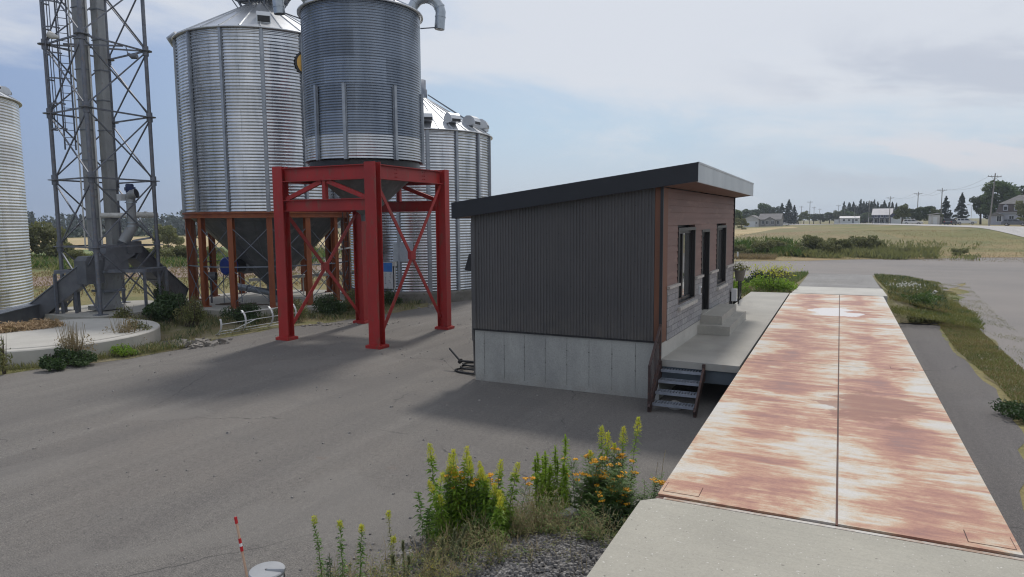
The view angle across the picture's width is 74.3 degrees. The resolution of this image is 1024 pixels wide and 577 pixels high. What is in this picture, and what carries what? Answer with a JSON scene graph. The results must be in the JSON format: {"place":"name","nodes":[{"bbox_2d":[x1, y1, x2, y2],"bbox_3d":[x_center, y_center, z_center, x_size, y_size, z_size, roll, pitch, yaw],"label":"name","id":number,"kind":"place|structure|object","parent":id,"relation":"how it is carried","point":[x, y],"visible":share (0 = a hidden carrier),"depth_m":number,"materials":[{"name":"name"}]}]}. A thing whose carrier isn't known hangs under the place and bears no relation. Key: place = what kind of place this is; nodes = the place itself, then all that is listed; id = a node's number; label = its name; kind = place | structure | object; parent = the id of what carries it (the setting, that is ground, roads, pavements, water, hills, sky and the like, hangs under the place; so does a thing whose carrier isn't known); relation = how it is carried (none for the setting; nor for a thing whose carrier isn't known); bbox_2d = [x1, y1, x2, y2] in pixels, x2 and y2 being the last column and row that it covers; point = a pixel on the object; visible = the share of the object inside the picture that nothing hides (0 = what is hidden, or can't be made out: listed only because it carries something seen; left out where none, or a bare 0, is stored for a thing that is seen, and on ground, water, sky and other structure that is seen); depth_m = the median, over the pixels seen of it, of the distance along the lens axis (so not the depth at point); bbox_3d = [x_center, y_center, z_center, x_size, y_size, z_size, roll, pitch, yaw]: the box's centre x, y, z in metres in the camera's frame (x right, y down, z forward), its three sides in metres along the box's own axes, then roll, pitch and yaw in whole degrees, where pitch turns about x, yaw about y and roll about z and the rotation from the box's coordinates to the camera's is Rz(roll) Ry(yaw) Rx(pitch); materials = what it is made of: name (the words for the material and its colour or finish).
{"place":"outdoors","nodes":[
{"label":"outdoors","id":0,"kind":"place"},
{"bbox_2d":[30,234,340,251],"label":"wheat field","id":1,"kind":"structure","parent":0,"point":[76,241],"depth_m":143.01,"materials":[{"name":"plant"}]},
{"bbox_2d":[152,224,184,247],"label":"bush","id":2,"kind":"object","parent":1,"relation":"on","point":[167,234],"visible":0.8,"depth_m":106.06,"materials":[{"name":"green plant"}]},
{"bbox_2d":[91,303,436,362],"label":"weedy soil","id":3,"kind":"structure","parent":0,"point":[207,334],"depth_m":25.98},
{"bbox_2d":[0,256,104,323],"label":"drag conveyor","id":4,"kind":"object","parent":3,"relation":"on","point":[69,283],"visible":0.77,"depth_m":27.44,"materials":[{"name":"metal"}]},
{"bbox_2d":[43,300,183,319],"bbox_3d":[-17.241,1.090,29.323,4.600,0.500,5.100,2,6,26],"label":"tower pad","id":5,"kind":"object","parent":3,"relation":"on","point":[137,306],"visible":0.28,"depth_m":27.84,"materials":[{"name":"concrete"}]},
{"bbox_2d":[37,0,163,315],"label":"lattice tower","id":6,"kind":"structure","parent":5,"relation":"on","point":[81,34],"depth_m":27.87,"materials":[{"name":"metal"}]},
{"bbox_2d":[41,0,76,149],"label":"caged ladder","id":7,"kind":"object","parent":6,"relation":"attached to","point":[58,52],"visible":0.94,"depth_m":27.51,"materials":[{"name":"metal"}]},
{"bbox_2d":[53,0,168,313],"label":"bucket elevator","id":8,"kind":"object","parent":5,"relation":"on","point":[111,286],"visible":0.7,"depth_m":28.06,"materials":[{"name":"metal"}]},
{"bbox_2d":[99,237,150,262],"bbox_3d":[-16.615,-1.401,28.613,2.423,1.530,0.995,-5,7,-38],"label":"transfer chute","id":9,"kind":"object","parent":8,"relation":"attached to","point":[123,254],"visible":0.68,"depth_m":28.52,"materials":[{"name":"metal"}]},
{"bbox_2d":[101,184,157,243],"bbox_3d":[-16.123,-3.140,28.608,2.184,2.558,0.823,-5,8,-40],"label":"dust pipe","id":10,"kind":"object","parent":9,"relation":"attached to","point":[130,196],"visible":0.97,"depth_m":28.45,"materials":[{"name":"grey metal"}]},
{"bbox_2d":[128,246,188,298],"bbox_3d":[-16.084,-0.620,30.700,0.758,2.746,3.484,0,6,8],"label":"side conveyor","id":11,"kind":"object","parent":9,"relation":"attached to","point":[136,259],"visible":0.43,"depth_m":30.21,"materials":[{"name":"metal"}]},
{"bbox_2d":[109,343,139,356],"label":"weed clump","id":12,"kind":"object","parent":3,"relation":"on","point":[122,351],"visible":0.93,"depth_m":20.52,"materials":[{"name":"green plant"}]},
{"bbox_2d":[142,281,187,321],"bbox_3d":[-14.180,0.487,27.433,1.924,1.837,2.002,-2,6,-15],"label":"leafy bush","id":13,"kind":"object","parent":3,"relation":"on","point":[162,306],"visible":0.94,"depth_m":26.96,"materials":[{"name":"green plant"}]},
{"bbox_2d":[172,292,207,326],"bbox_3d":[-12.575,0.820,26.426,1.465,1.353,1.001,5,8,44],"label":"weed clump","id":14,"kind":"object","parent":3,"relation":"on","point":[191,316],"visible":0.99,"depth_m":26.22,"materials":[{"name":"green plant"}]},
{"bbox_2d":[153,337,232,348],"bbox_3d":[-11.025,1.827,22.440,3.107,0.243,1.716,-1,6,-6],"label":"rubble","id":15,"kind":"object","parent":3,"relation":"on","point":[200,342],"visible":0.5,"depth_m":22.46,"materials":[{"name":"stone"}]},
{"bbox_2d":[0,297,436,371],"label":"weeds","id":16,"kind":"object","parent":3,"relation":"on","point":[150,347],"visible":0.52,"depth_m":25.18,"materials":[{"name":"green plant"}]},
{"bbox_2d":[220,300,262,323],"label":"weed clump","id":17,"kind":"object","parent":3,"relation":"on","point":[237,315],"visible":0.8,"depth_m":26.87,"materials":[{"name":"green plant"}]},
{"bbox_2d":[216,304,296,334],"bbox_3d":[-9.715,1.124,25.631,0.662,0.819,3.362,3,7,33],"label":"ladder cage","id":18,"kind":"object","parent":3,"relation":"on","point":[246,320],"visible":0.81,"depth_m":25.21,"materials":[{"name":"white paint"}]},
{"bbox_2d":[185,290,344,316],"bbox_3d":[-11.748,0.693,33.312,8.700,0.400,8.700,2,6,26],"label":"concrete pad","id":19,"kind":"object","parent":3,"relation":"on","point":[257,298],"visible":0.18,"depth_m":32.63,"materials":[{"name":"concrete"}]},
{"bbox_2d":[220,257,252,302],"bbox_3d":[-12.933,-0.459,32.126,0.922,2.151,1.665,2,6,26],"label":"aeration fan","id":20,"kind":"object","parent":19,"relation":"on","point":[224,261],"visible":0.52,"depth_m":31.66},
{"bbox_2d":[238,283,277,301],"bbox_3d":[-12.115,0.151,32.535,3.225,0.839,0.809,2,6,26],"label":"discharge pipe","id":21,"kind":"object","parent":19,"relation":"on","point":[263,291],"visible":0.51,"depth_m":32.34,"materials":[{"name":"metal"}]},
{"bbox_2d":[166,0,350,308],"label":"hopper bin","id":22,"kind":"object","parent":19,"relation":"on","point":[238,71],"visible":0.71,"depth_m":29.26,"materials":[{"name":"metal"}]},
{"bbox_2d":[273,297,308,319],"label":"weed clump","id":23,"kind":"object","parent":3,"relation":"on","point":[298,302],"visible":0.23,"depth_m":27.58,"materials":[{"name":"green plant"}]},
{"bbox_2d":[312,291,347,315],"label":"weed clump","id":24,"kind":"object","parent":3,"relation":"on","point":[327,304],"visible":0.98,"depth_m":28.60,"materials":[{"name":"green plant"}]},
{"bbox_2d":[0,218,1023,548],"bbox_3d":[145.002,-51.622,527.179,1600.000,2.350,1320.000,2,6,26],"label":"ground","id":25,"kind":"structure","parent":0,"point":[866,226],"depth_m":84.39,"materials":[{"name":"green plant"}]},
{"bbox_2d":[0,336,12,374],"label":"weed stalk","id":26,"kind":"object","parent":25,"relation":"on","point":[3,361],"visible":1,"depth_m":18.23,"materials":[{"name":"green plant"}]},
{"bbox_2d":[28,220,74,257],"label":"bush","id":27,"kind":"object","parent":25,"relation":"on","point":[44,232],"visible":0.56,"depth_m":71.17,"materials":[{"name":"green plant"}]},
{"bbox_2d":[37,343,97,366],"bbox_3d":[-12.834,1.891,19.445,2.132,0.639,0.790,1,6,14],"label":"weed clump","id":28,"kind":"object","parent":25,"relation":"on","point":[83,357],"visible":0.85,"depth_m":19.30,"materials":[{"name":"green plant"}]},
{"bbox_2d":[54,318,97,352],"bbox_3d":[-12.824,1.520,19.826,1.598,1.293,0.920,5,8,44],"label":"dry weed","id":29,"kind":"object","parent":25,"relation":"on","point":[68,341],"visible":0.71,"depth_m":19.62,"materials":[{"name":"plant"}]},
{"bbox_2d":[0,318,160,367],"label":"round slab","id":30,"kind":"structure","parent":25,"relation":"on","point":[26,346],"depth_m":21.27,"materials":[{"name":"concrete"}]},
{"bbox_2d":[0,316,65,332],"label":"straw heap","id":31,"kind":"object","parent":30,"relation":"on","point":[28,325],"visible":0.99,"depth_m":22.64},
{"bbox_2d":[102,313,146,339],"bbox_3d":[-12.606,1.379,21.976,1.471,1.137,1.168,2,6,26],"label":"dry weed","id":32,"kind":"object","parent":25,"relation":"on","point":[128,329],"visible":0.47,"depth_m":21.94,"materials":[{"name":"plant"}]},
{"bbox_2d":[33,263,341,285],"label":"lane","id":33,"kind":"structure","parent":25,"relation":"on","point":[176,275],"depth_m":51.91,"materials":[{"name":"asphalt"}]},
{"bbox_2d":[27,210,349,237],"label":"forest","id":34,"kind":"object","parent":25,"relation":"on","point":[177,223],"visible":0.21,"depth_m":356.65,"materials":[{"name":"plant"}]},
{"bbox_2d":[0,285,798,576],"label":"asphalt yard","id":35,"kind":"structure","parent":25,"relation":"on","point":[75,467],"depth_m":12.38,"materials":[{"name":"grey asphalt"}]},
{"bbox_2d":[39,353,67,370],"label":"weed clump","id":36,"kind":"object","parent":35,"relation":"on","point":[48,363],"visible":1,"depth_m":18.56,"materials":[{"name":"green plant"}]},
{"bbox_2d":[234,517,247,576],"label":"marker stake","id":37,"kind":"object","parent":35,"relation":"on","point":[240,544],"visible":1,"depth_m":7.18,"materials":[{"name":"red wood"}]},
{"bbox_2d":[248,561,285,576],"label":"ash bin","id":38,"kind":"object","parent":35,"relation":"on","point":[271,569],"visible":1,"depth_m":6.89,"materials":[{"name":"silver metal"}]},
{"bbox_2d":[310,515,325,576],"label":"goldenrod stalk","id":39,"kind":"object","parent":35,"relation":"on","point":[318,545],"visible":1,"depth_m":7.49,"materials":[{"name":"green plant"}]},
{"bbox_2d":[25,320,674,565],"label":"pebbles","id":40,"kind":"object","parent":35,"relation":"on","point":[292,497],"visible":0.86,"depth_m":13.00,"materials":[{"name":"gravel"}]},
{"bbox_2d":[272,161,454,349],"bbox_3d":[-5.179,-1.291,24.093,4.420,5.900,4.600,2,6,26],"label":"red steel frame","id":41,"kind":"object","parent":35,"relation":"on","point":[368,306],"visible":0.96,"depth_m":22.96,"materials":[{"name":"paint"}]},
{"bbox_2d":[272,0,445,220],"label":"elevated bin","id":42,"kind":"object","parent":41,"relation":"on","point":[363,98],"visible":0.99,"depth_m":21.91,"materials":[{"name":"grey metal"}]},
{"bbox_2d":[351,285,471,302],"bbox_3d":[-4.914,0.120,37.190,8.040,0.650,8.040,2,6,26],"label":"bin foundation","id":43,"kind":"object","parent":35,"relation":"on","point":[460,295],"visible":0.16,"depth_m":33.30,"materials":[{"name":"concrete"}]},
{"bbox_2d":[349,79,492,291],"bbox_3d":[-4.960,-5.675,36.603,7.880,11.000,7.880,2,6,26],"label":"ground bin","id":44,"kind":"object","parent":43,"relation":"on","point":[457,146],"visible":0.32,"depth_m":33.40,"materials":[{"name":"metal"}]},
{"bbox_2d":[339,198,353,298],"bbox_3d":[-7.926,-2.504,32.811,0.783,5.800,2.445,2,6,21],"label":"access ladder","id":45,"kind":"object","parent":44,"relation":"attached to","point":[348,247],"visible":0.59,"depth_m":32.04,"materials":[{"name":"metal"}]},
{"bbox_2d":[383,262,396,291],"bbox_3d":[-6.106,-0.320,33.344,0.907,2.021,0.216,2,6,26],"label":"notice panel","id":46,"kind":"object","parent":44,"relation":"attached to","point":[388,274],"visible":0.6,"depth_m":33.26,"materials":[{"name":"white paint"}]},
{"bbox_2d":[393,242,412,260],"bbox_3d":[-5.345,-1.804,33.143,1.000,0.950,0.050,0,6,6],"label":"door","id":47,"kind":"structure","parent":44,"relation":"in","point":[403,251],"depth_m":33.13,"materials":[{"name":"metal"}]},
{"bbox_2d":[268,507,612,576],"bbox_3d":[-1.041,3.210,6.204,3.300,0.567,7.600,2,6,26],"label":"gravel bank","id":48,"kind":"structure","parent":35,"relation":"on","point":[538,574],"depth_m":7.37,"materials":[{"name":"gravel"}]},
{"bbox_2d":[335,519,349,576],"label":"goldenrod stalk","id":49,"kind":"object","parent":48,"relation":"on","point":[340,524],"visible":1,"depth_m":7.31,"materials":[{"name":"green plant"}]},
{"bbox_2d":[353,523,367,576],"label":"goldenrod stalk","id":50,"kind":"object","parent":48,"relation":"on","point":[361,527],"visible":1,"depth_m":7.28,"materials":[{"name":"green plant"}]},
{"bbox_2d":[385,510,396,576],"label":"goldenrod stalk","id":51,"kind":"object","parent":48,"relation":"on","point":[393,538],"visible":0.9,"depth_m":7.58,"materials":[{"name":"green plant"}]},
{"bbox_2d":[391,540,410,576],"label":"mugwort","id":52,"kind":"object","parent":48,"relation":"on","point":[402,556],"visible":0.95,"depth_m":7.41,"materials":[{"name":"plant"}]},
{"bbox_2d":[431,523,473,573],"bbox_3d":[-0.671,2.853,7.498,0.518,0.592,0.234,-1,6,-4],"label":"mugwort","id":53,"kind":"object","parent":48,"relation":"on","point":[453,540],"visible":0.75,"depth_m":7.52,"materials":[{"name":"plant"}]},
{"bbox_2d":[413,477,506,548],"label":"goldenrod undergrowth","id":54,"kind":"object","parent":48,"relation":"on","point":[427,517],"visible":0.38,"depth_m":8.30,"materials":[{"name":"green plant"}]},
{"bbox_2d":[309,481,636,576],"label":"undergrowth","id":55,"kind":"object","parent":48,"relation":"on","point":[543,521],"visible":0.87,"depth_m":7.72,"materials":[{"name":"green plant"}]},
{"bbox_2d":[423,443,522,548],"bbox_3d":[-0.528,2.575,8.264,1.301,1.265,0.908,2,6,26],"label":"goldenrod","id":56,"kind":"object","parent":48,"relation":"on","point":[502,518],"visible":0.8,"depth_m":8.23,"materials":[{"name":"green plant"}]},
{"bbox_2d":[530,434,572,519],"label":"leafy stalks","id":57,"kind":"object","parent":48,"relation":"on","point":[543,477],"visible":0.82,"depth_m":8.73,"materials":[{"name":"green plant"}]},
{"bbox_2d":[561,447,665,528],"bbox_3d":[1.272,2.636,8.663,1.544,1.104,1.109,2,6,26],"label":"tansy","id":58,"kind":"object","parent":48,"relation":"on","point":[617,493],"visible":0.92,"depth_m":8.56,"materials":[{"name":"green plant"}]},
{"bbox_2d":[586,417,641,504],"bbox_3d":[1.330,2.432,8.979,0.826,1.470,0.322,-2,6,-14],"label":"goldenrod","id":59,"kind":"object","parent":48,"relation":"on","point":[607,438],"visible":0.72,"depth_m":8.96,"materials":[{"name":"green plant"}]},
{"bbox_2d":[449,348,475,374],"bbox_3d":[-1.154,1.942,18.198,1.415,0.562,0.771,2,6,26],"label":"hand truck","id":60,"kind":"object","parent":35,"relation":"on","point":[468,363],"visible":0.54,"depth_m":18.19,"materials":[{"name":"black metal"}]},
{"bbox_2d":[451,162,753,399],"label":"scale house","id":61,"kind":"structure","parent":35,"relation":"on","point":[591,285],"depth_m":15.94,"materials":[{"name":"metal"}]},
{"bbox_2d":[677,227,697,310],"bbox_3d":[4.323,-0.540,16.912,0.285,1.970,1.897,3,7,27],"label":"window","id":62,"kind":"structure","parent":61,"relation":"in","point":[686,251],"depth_m":17.28,"materials":[{"name":"black glass"}]},
{"bbox_2d":[701,229,710,314],"bbox_3d":[5.357,-0.459,18.959,0.250,2.390,1.106,3,7,27],"label":"door","id":63,"kind":"structure","parent":61,"relation":"in","point":[705,265],"depth_m":19.31,"materials":[{"name":"black metal"}]},
{"bbox_2d":[716,225,727,289],"bbox_3d":[6.447,-0.989,20.986,0.285,1.930,1.587,3,7,27],"label":"window","id":64,"kind":"structure","parent":61,"relation":"in","point":[721,239],"depth_m":21.48,"materials":[{"name":"glass"}]},
{"bbox_2d":[734,258,752,280],"bbox_3d":[7.794,-0.629,22.957,0.827,0.765,0.828,2,6,26],"label":"hanging planter","id":65,"kind":"object","parent":61,"relation":"hanging from","point":[739,270],"visible":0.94,"depth_m":22.91,"materials":[{"name":"grey"}]},
{"bbox_2d":[647,324,705,417],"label":"steel stairs","id":66,"kind":"structure","parent":35,"relation":"on","point":[658,369],"depth_m":14.43,"materials":[{"name":"metal"}]},
{"bbox_2d":[661,292,788,384],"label":"walkway","id":67,"kind":"structure","parent":35,"relation":"on","point":[722,358],"depth_m":16.34,"materials":[{"name":"concrete"}]},
{"bbox_2d":[697,303,745,335],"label":"door steps","id":68,"kind":"structure","parent":67,"relation":"on","point":[724,319],"depth_m":18.46,"materials":[{"name":"concrete"}]},
{"bbox_2d":[30,229,1023,297],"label":"field weeds","id":69,"kind":"object","parent":25,"relation":"on","point":[43,261],"visible":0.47,"depth_m":67.12,"materials":[{"name":"green plant"}]},
{"bbox_2d":[167,257,1023,368],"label":"gravel yard","id":70,"kind":"structure","parent":25,"relation":"on","point":[997,287],"depth_m":46.51,"materials":[{"name":"grey gravel"}]},
{"bbox_2d":[799,273,880,288],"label":"ramp","id":71,"kind":"structure","parent":70,"relation":"on","point":[839,280],"depth_m":37.84,"materials":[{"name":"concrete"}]},
{"bbox_2d":[792,286,887,301],"bbox_3d":[13.873,0.618,28.781,3.500,1.055,3.100,2,6,26],"label":"apron","id":72,"kind":"object","parent":70,"relation":"on","point":[842,291],"visible":0.36,"depth_m":28.46,"materials":[{"name":"concrete"}]},
{"bbox_2d":[873,275,957,324],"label":"bank","id":73,"kind":"structure","parent":70,"relation":"on","point":[900,318],"depth_m":26.86,"materials":[{"name":"plant"}]},
{"bbox_2d":[884,279,935,308],"bbox_3d":[16.497,0.312,27.922,1.818,1.304,1.627,-1,6,-8],"label":"leafy bush","id":74,"kind":"object","parent":73,"relation":"on","point":[919,298],"visible":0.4,"depth_m":27.61,"materials":[{"name":"green plant"}]},
{"bbox_2d":[324,252,1023,260],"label":"mown verge","id":75,"kind":"structure","parent":25,"relation":"on","point":[949,254],"depth_m":67.99,"materials":[{"name":"plant"}]},
{"bbox_2d":[745,239,776,253],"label":"bush","id":76,"kind":"object","parent":75,"relation":"on","point":[761,245],"visible":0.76,"depth_m":70.76,"materials":[{"name":"green plant"}]},
{"bbox_2d":[812,240,834,252],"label":"bush","id":77,"kind":"object","parent":75,"relation":"on","point":[827,245],"visible":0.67,"depth_m":70.45,"materials":[{"name":"green plant"}]},
{"bbox_2d":[828,237,856,251],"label":"bush","id":78,"kind":"object","parent":75,"relation":"on","point":[842,244],"visible":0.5,"depth_m":72.05,"materials":[{"name":"green plant"}]},
{"bbox_2d":[849,235,879,248],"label":"bush","id":79,"kind":"object","parent":75,"relation":"on","point":[862,241],"visible":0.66,"depth_m":73.96,"materials":[{"name":"green plant"}]},
{"bbox_2d":[744,213,783,226],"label":"bungalow","id":80,"kind":"object","parent":25,"relation":"on","point":[764,220],"visible":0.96,"depth_m":277.62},
{"bbox_2d":[587,496,1023,576],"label":"front apron","id":81,"kind":"object","parent":25,"relation":"on","point":[658,536],"visible":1,"depth_m":6.31,"materials":[{"name":"concrete"}]},
{"bbox_2d":[794,235,832,251],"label":"bush","id":82,"kind":"object","parent":25,"relation":"on","point":[809,241],"visible":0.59,"depth_m":71.60,"materials":[{"name":"green plant"}]},
{"bbox_2d":[658,293,1023,557],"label":"weighbridge","id":83,"kind":"object","parent":25,"relation":"on","point":[781,428],"visible":0.9,"depth_m":9.39,"materials":[{"name":"brown metal"}]},
{"bbox_2d":[834,216,859,223],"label":"mobile home","id":84,"kind":"object","parent":25,"relation":"on","point":[849,219],"visible":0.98,"depth_m":312.72,"materials":[{"name":"white paint"}]},
{"bbox_2d":[868,208,900,223],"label":"porch house","id":85,"kind":"structure","parent":25,"relation":"on","point":[880,215],"depth_m":249.87,"materials":[{"name":"metal"}]},
{"bbox_2d":[893,203,910,223],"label":"broadleaf tree","id":86,"kind":"object","parent":25,"relation":"on","point":[902,211],"visible":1,"depth_m":168.44,"materials":[{"name":"green plant"}]},
{"bbox_2d":[939,196,954,223],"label":"conifer","id":87,"kind":"object","parent":25,"relation":"on","point":[945,206],"visible":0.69,"depth_m":188.88,"materials":[{"name":"green plant"}]},
{"bbox_2d":[951,192,970,223],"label":"conifer","id":88,"kind":"object","parent":25,"relation":"on","point":[961,207],"visible":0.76,"depth_m":191.69,"materials":[{"name":"green plant"}]},
{"bbox_2d":[898,322,1023,554],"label":"side strip","id":89,"kind":"object","parent":25,"relation":"on","point":[992,440],"visible":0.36,"depth_m":13.45,"materials":[{"name":"concrete"}]},
{"bbox_2d":[933,282,1023,402],"bbox_3d":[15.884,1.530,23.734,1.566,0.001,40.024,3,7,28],"label":"grass strip","id":90,"kind":"object","parent":25,"relation":"on","point":[963,357],"depth_m":19.30,"materials":[{"name":"plant"}]},
{"bbox_2d":[969,195,995,223],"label":"broadleaf tree","id":91,"kind":"object","parent":25,"relation":"on","point":[977,203],"visible":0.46,"depth_m":184.69,"materials":[{"name":"green plant"}]},
{"bbox_2d":[978,180,1021,214],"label":"broadleaf tree","id":92,"kind":"object","parent":25,"relation":"on","point":[1005,190],"visible":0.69,"depth_m":178.87,"materials":[{"name":"green plant"}]},
{"bbox_2d":[988,195,1023,224],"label":"mansard house","id":93,"kind":"structure","parent":25,"relation":"on","point":[1006,209],"depth_m":169.21,"materials":[{"name":"grey"}]},
{"bbox_2d":[988,398,1023,421],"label":"flower tuft","id":94,"kind":"object","parent":25,"relation":"on","point":[1015,409],"visible":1,"depth_m":13.65,"materials":[{"name":"green plant"}]},
{"bbox_2d":[0,0,1023,226],"label":"sky","id":95,"kind":"structure","parent":0,"point":[814,104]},
{"bbox_2d":[440,466,642,533],"bbox_3d":[0.541,2.666,8.464,2.872,1.012,1.106,1,6,9],"label":"tansy","id":96,"kind":"object","parent":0,"point":[492,474],"depth_m":8.26,"materials":[{"name":"plant"}]},
{"bbox_2d":[735,227,796,236],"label":"golden field","id":97,"kind":"structure","parent":0,"point":[745,231],"depth_m":160.77,"materials":[{"name":"plant"}]},
{"bbox_2d":[737,277,805,297],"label":"bank","id":98,"kind":"structure","parent":0,"point":[798,283],"depth_m":31.91,"materials":[{"name":"plant"}]},
{"bbox_2d":[742,260,795,283],"bbox_3d":[12.787,-0.761,34.480,3.130,1.430,2.314,2,6,26],"label":"goldenrod patch","id":99,"kind":"object","parent":98,"relation":"on","point":[755,274],"visible":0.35,"depth_m":34.50,"materials":[{"name":"green plant"}]},
{"bbox_2d":[748,264,797,291],"bbox_3d":[11.472,-0.434,29.884,2.964,1.372,2.460,-4,7,-32],"label":"leafy bush","id":100,"kind":"object","parent":98,"relation":"on","point":[772,283],"visible":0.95,"depth_m":29.80,"materials":[{"name":"green plant"}]},
{"bbox_2d":[763,260,804,277],"bbox_3d":[15.758,-1.013,39.482,2.444,1.264,2.833,-3,6,-21],"label":"goldenrod patch","id":101,"kind":"object","parent":98,"relation":"on","point":[786,275],"visible":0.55,"depth_m":39.61,"materials":[{"name":"green plant"}]},
{"bbox_2d":[733,270,984,329],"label":"bank weeds","id":102,"kind":"object","parent":98,"relation":"on","point":[948,312],"visible":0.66,"depth_m":28.90,"materials":[{"name":"green plant"}]},
{"bbox_2d":[734,228,925,249],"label":"dry field","id":103,"kind":"structure","parent":0,"point":[773,233],"depth_m":98.56,"materials":[{"name":"beige plant"}]},
{"bbox_2d":[791,223,1023,236],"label":"road","id":104,"kind":"structure","parent":0,"point":[1017,230],"depth_m":108.41,"materials":[{"name":"asphalt"}]},
{"bbox_3d":[-26.499,1.126,31.090,7.940,0.220,7.940,2,6,26],"label":"concrete plinth","id":105,"kind":"object","parent":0,"visible":0},
{"bbox_2d":[0,86,33,309],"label":"bin","id":106,"kind":"object","parent":105,"relation":"on","point":[16,284],"visible":0.99,"depth_m":30.96,"materials":[{"name":"metal"}]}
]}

